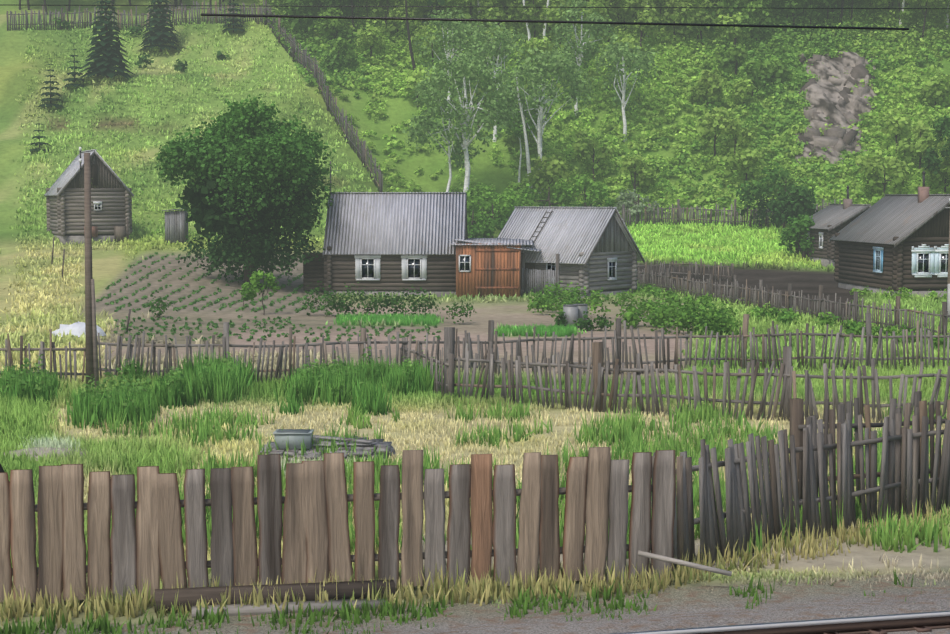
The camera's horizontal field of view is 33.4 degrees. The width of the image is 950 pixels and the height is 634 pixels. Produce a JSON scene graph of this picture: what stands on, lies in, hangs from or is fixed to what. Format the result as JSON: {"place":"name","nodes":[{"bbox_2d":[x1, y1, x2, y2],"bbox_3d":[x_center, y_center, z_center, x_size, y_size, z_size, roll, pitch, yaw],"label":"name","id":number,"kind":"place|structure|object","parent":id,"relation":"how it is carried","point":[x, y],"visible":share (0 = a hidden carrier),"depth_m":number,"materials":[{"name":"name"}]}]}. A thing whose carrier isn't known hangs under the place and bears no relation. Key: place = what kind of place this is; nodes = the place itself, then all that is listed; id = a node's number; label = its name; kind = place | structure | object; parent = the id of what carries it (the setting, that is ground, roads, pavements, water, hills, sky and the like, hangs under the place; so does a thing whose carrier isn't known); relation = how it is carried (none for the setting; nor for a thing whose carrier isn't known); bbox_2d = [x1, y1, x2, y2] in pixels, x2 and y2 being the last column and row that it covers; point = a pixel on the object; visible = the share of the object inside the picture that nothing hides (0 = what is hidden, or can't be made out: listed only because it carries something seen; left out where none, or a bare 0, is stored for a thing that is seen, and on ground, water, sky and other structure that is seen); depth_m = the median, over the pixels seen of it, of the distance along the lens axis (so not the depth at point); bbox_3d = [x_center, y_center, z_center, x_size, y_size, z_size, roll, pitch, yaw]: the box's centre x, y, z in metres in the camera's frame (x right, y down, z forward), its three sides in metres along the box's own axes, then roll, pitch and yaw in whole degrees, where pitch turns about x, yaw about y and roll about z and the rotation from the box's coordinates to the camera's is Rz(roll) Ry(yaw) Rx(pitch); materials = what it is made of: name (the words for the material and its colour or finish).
{"place":"outdoors","nodes":[
{"label":"outdoors","id":0,"kind":"place"},
{"bbox_2d":[0,0,949,628],"bbox_3d":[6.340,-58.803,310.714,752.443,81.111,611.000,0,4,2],"label":"grass","id":1,"kind":"structure","parent":0,"point":[110,266],"depth_m":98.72,"materials":[{"name":"green plant"}]},
{"bbox_2d":[4,321,105,460],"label":"mounds","id":2,"kind":"object","parent":1,"relation":"on","point":[78,328],"visible":0.54,"depth_m":58.30,"materials":[{"name":"gravel"},{"name":"sand"}]},
{"bbox_2d":[44,151,133,236],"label":"barn boards","id":3,"kind":"object","parent":1,"relation":"on","point":[103,178],"visible":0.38,"depth_m":96.66,"materials":[{"name":"grey wood"}]},
{"bbox_2d":[54,235,126,244],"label":"shed foundation","id":4,"kind":"object","parent":1,"relation":"on","point":[65,239],"visible":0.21,"depth_m":96.66,"materials":[{"name":"grey stone"}]},
{"bbox_2d":[46,188,131,235],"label":"barn logs","id":5,"kind":"object","parent":4,"relation":"on","point":[65,212],"visible":0.94,"depth_m":96.97,"materials":[{"name":"wood"}]},
{"bbox_2d":[44,149,133,195],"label":"barn roof","id":6,"kind":"structure","parent":5,"relation":"on","point":[67,174],"depth_m":98.23,"materials":[{"name":"grey metal"}]},
{"bbox_2d":[93,201,101,209],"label":"barn trim","id":7,"kind":"structure","parent":5,"relation":"attached to","point":[97,203],"depth_m":96.70,"materials":[{"name":"white wood"}]},
{"bbox_2d":[0,345,433,424],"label":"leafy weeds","id":8,"kind":"object","parent":1,"relation":"on","point":[111,382],"visible":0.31,"depth_m":39.60,"materials":[{"name":"green plant"}]},
{"bbox_2d":[303,253,323,291],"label":"house lean-to","id":9,"kind":"structure","parent":1,"relation":"on","point":[313,272],"depth_m":83.09,"materials":[{"name":"grey wood"}]},
{"bbox_2d":[96,252,577,342],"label":"vegetable plants","id":10,"kind":"object","parent":1,"relation":"on","point":[540,328],"visible":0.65,"depth_m":64.73,"materials":[{"name":"green plant"}]},
{"bbox_2d":[114,208,587,462],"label":"yard objects","id":11,"kind":"object","parent":1,"relation":"on","point":[176,227],"depth_m":31.71,"materials":[{"name":"grey metal"}]},
{"bbox_2d":[329,291,455,296],"bbox_3d":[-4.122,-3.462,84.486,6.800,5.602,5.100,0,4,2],"label":"house foundation","id":12,"kind":"object","parent":1,"relation":"on","point":[438,293],"visible":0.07,"depth_m":82.08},
{"bbox_2d":[324,246,455,290],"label":"house logs","id":13,"kind":"object","parent":12,"relation":"on","point":[339,271],"visible":0.42,"depth_m":81.99,"materials":[{"name":"grey wood"}]},
{"bbox_2d":[355,255,426,279],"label":"house trim","id":14,"kind":"structure","parent":13,"relation":"attached to","point":[376,264],"depth_m":81.85,"materials":[{"name":"white wood"}]},
{"bbox_2d":[362,259,419,277],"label":"window panes","id":15,"kind":"structure","parent":14,"relation":"in","point":[369,273],"depth_m":81.90,"materials":[{"name":"grey glass"}]},
{"bbox_2d":[323,192,466,254],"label":"house roof","id":16,"kind":"structure","parent":13,"relation":"on","point":[395,223],"depth_m":82.90,"materials":[{"name":"grey metal"}]},
{"bbox_2d":[323,195,467,256],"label":"house boards","id":17,"kind":"object","parent":13,"relation":"attached to","point":[465,220],"depth_m":84.37,"materials":[{"name":"wood"}]},
{"bbox_2d":[0,0,949,603],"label":"wooden fence","id":18,"kind":"object","parent":1,"relation":"on","point":[146,542],"visible":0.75,"depth_m":21.13,"materials":[{"name":"brown wood"}]},
{"bbox_2d":[0,7,949,617],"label":"fence rails","id":19,"kind":"object","parent":18,"relation":"attached to","point":[196,595],"visible":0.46,"depth_m":24.36,"materials":[{"name":"brown wood"}]},
{"bbox_2d":[0,572,949,633],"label":"ballast gravel","id":20,"kind":"structure","parent":1,"relation":"on","point":[685,607],"depth_m":19.11,"materials":[{"name":"grey gravel"}]},
{"bbox_2d":[608,610,949,633],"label":"steel rail","id":21,"kind":"object","parent":20,"relation":"on","point":[917,622],"visible":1,"depth_m":17.71,"materials":[{"name":"silver metal"}]},
{"bbox_2d":[0,249,949,371],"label":"lawn grass tufts","id":22,"kind":"object","parent":1,"relation":"on","point":[925,305],"visible":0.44,"depth_m":61.72,"materials":[{"name":"green plant"}]},
{"bbox_2d":[0,342,949,633],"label":"grass tufts","id":23,"kind":"object","parent":1,"relation":"on","point":[378,396],"visible":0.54,"depth_m":32.30,"materials":[{"name":"green plant"}]},
{"bbox_2d":[19,0,949,314],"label":"tree trunks","id":24,"kind":"object","parent":1,"relation":"on","point":[247,274],"visible":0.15,"depth_m":135.12,"materials":[{"name":"brown wood"}]},
{"bbox_2d":[27,0,949,350],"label":"foliage leaves","id":25,"kind":"object","parent":1,"relation":"on","point":[227,156],"visible":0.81,"depth_m":124.46,"materials":[{"name":"green plant"}]},
{"bbox_2d":[456,245,520,297],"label":"shed boards","id":26,"kind":"object","parent":1,"relation":"on","point":[495,270],"visible":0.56,"depth_m":80.92,"materials":[{"name":"brown wood"}]},
{"bbox_2d":[459,255,470,271],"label":"window frame","id":27,"kind":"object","parent":26,"relation":"attached to","point":[464,262],"depth_m":80.86,"materials":[{"name":"white wood"}]},
{"bbox_2d":[460,256,469,270],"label":"window pane","id":28,"kind":"structure","parent":27,"relation":"in","point":[467,265],"depth_m":80.89,"materials":[{"name":"grey glass"}]},
{"bbox_2d":[451,238,532,244],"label":"shed roof","id":29,"kind":"structure","parent":26,"relation":"on","point":[497,241],"depth_m":81.84,"materials":[{"name":"grey metal"}]},
{"bbox_2d":[454,239,540,251],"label":"porch roof","id":30,"kind":"structure","parent":26,"relation":"on","point":[521,248],"depth_m":81.08,"materials":[{"name":"metal"}]},
{"bbox_2d":[51,153,949,388],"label":"poles","id":31,"kind":"object","parent":1,"relation":"on","point":[91,340],"visible":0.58,"depth_m":41.55,"materials":[{"name":"brown wood"}]},
{"bbox_2d":[79,147,949,320],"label":"pole fittings","id":32,"kind":"object","parent":31,"relation":"attached to","point":[948,285],"visible":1,"depth_m":65.60,"materials":[{"name":"paint"}]},
{"bbox_2d":[98,392,949,560],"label":"green weeds clumps","id":33,"kind":"object","parent":1,"relation":"on","point":[628,429],"visible":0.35,"depth_m":32.36,"materials":[{"name":"green plant"}]},
{"bbox_2d":[527,290,632,298],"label":"house foundation","id":34,"kind":"object","parent":1,"relation":"on","point":[606,293],"visible":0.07,"depth_m":82.81,"materials":[{"name":"grey stone"}]},
{"bbox_2d":[535,251,636,293],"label":"house logs","id":35,"kind":"object","parent":34,"relation":"on","point":[591,275],"visible":0.44,"depth_m":82.05,"materials":[{"name":"grey wood"}]},
{"bbox_2d":[546,258,616,279],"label":"house trim","id":36,"kind":"structure","parent":35,"relation":"attached to","point":[608,266],"depth_m":82.39,"materials":[{"name":"grey wood"}]},
{"bbox_2d":[548,262,614,276],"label":"window pane","id":37,"kind":"structure","parent":36,"relation":"in","point":[611,271],"depth_m":82.50,"materials":[{"name":"glass"}]},
{"bbox_2d":[521,209,644,295],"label":"house boards","id":38,"kind":"object","parent":1,"relation":"on","point":[612,238],"visible":0.42,"depth_m":81.99,"materials":[{"name":"grey wood"}]},
{"bbox_2d":[497,207,644,263],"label":"house roof","id":39,"kind":"structure","parent":38,"relation":"on","point":[568,234],"depth_m":82.76,"materials":[{"name":"grey metal"}]},
{"bbox_2d":[430,0,948,193],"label":"birch trunks","id":40,"kind":"object","parent":1,"relation":"on","point":[538,140],"visible":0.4,"depth_m":121.32,"materials":[{"name":"white plant"}]},
{"bbox_2d":[795,225,844,258],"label":"house logs","id":41,"kind":"object","parent":1,"relation":"on","point":[827,251],"visible":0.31,"depth_m":99.58,"materials":[{"name":"brown wood"}]},
{"bbox_2d":[806,232,823,248],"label":"house trim","id":42,"kind":"structure","parent":41,"relation":"attached to","point":[821,234],"depth_m":99.86,"materials":[{"name":"white wood"}]},
{"bbox_2d":[792,206,870,231],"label":"house boards","id":43,"kind":"object","parent":41,"relation":"on","point":[846,222],"visible":0.12,"depth_m":97.99,"materials":[{"name":"grey wood"}]},
{"bbox_2d":[808,204,870,229],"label":"house roof","id":44,"kind":"structure","parent":43,"relation":"on","point":[831,214],"depth_m":100.39,"materials":[{"name":"grey metal"}]},
{"bbox_2d":[808,186,851,266],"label":"house masonry","id":45,"kind":"object","parent":1,"relation":"on","point":[847,202],"visible":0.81,"depth_m":100.64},
{"bbox_2d":[795,51,876,165],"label":"outcrop rock","id":46,"kind":"object","parent":1,"relation":"on","point":[822,102],"visible":0.42,"depth_m":129.96,"materials":[{"name":"grey stone"}]},
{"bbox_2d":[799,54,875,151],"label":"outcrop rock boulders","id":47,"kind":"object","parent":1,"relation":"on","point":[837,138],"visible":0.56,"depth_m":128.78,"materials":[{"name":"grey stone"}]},
{"bbox_2d":[838,171,946,296],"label":"house masonry","id":48,"kind":"object","parent":1,"relation":"on","point":[923,192],"visible":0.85,"depth_m":83.74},
{"bbox_2d":[834,233,948,290],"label":"house logs","id":49,"kind":"object","parent":48,"relation":"on","point":[853,262],"visible":0.67,"depth_m":82.30,"materials":[{"name":"wood"}]},
{"bbox_2d":[829,202,949,247],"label":"house boards","id":50,"kind":"object","parent":49,"relation":"on","point":[936,224],"visible":0.27,"depth_m":81.02,"materials":[{"name":"wood"}]},
{"bbox_2d":[829,194,949,244],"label":"house roof","id":51,"kind":"structure","parent":50,"relation":"on","point":[886,218],"depth_m":84.81,"materials":[{"name":"grey metal"}]},
{"bbox_2d":[872,244,948,276],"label":"house trim","id":52,"kind":"structure","parent":49,"relation":"attached to","point":[935,253],"depth_m":81.04,"materials":[{"name":"white wood"}]},
{"bbox_2d":[876,251,947,271],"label":"window pane","id":53,"kind":"structure","parent":52,"relation":"in","point":[944,266],"depth_m":81.11,"materials":[{"name":"black glass"}]},
{"bbox_2d":[0,4,949,29],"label":"overhead wire","id":54,"kind":"object","parent":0,"point":[531,21],"visible":1,"depth_m":14.41,"materials":[{"name":"metal"}]}
]}

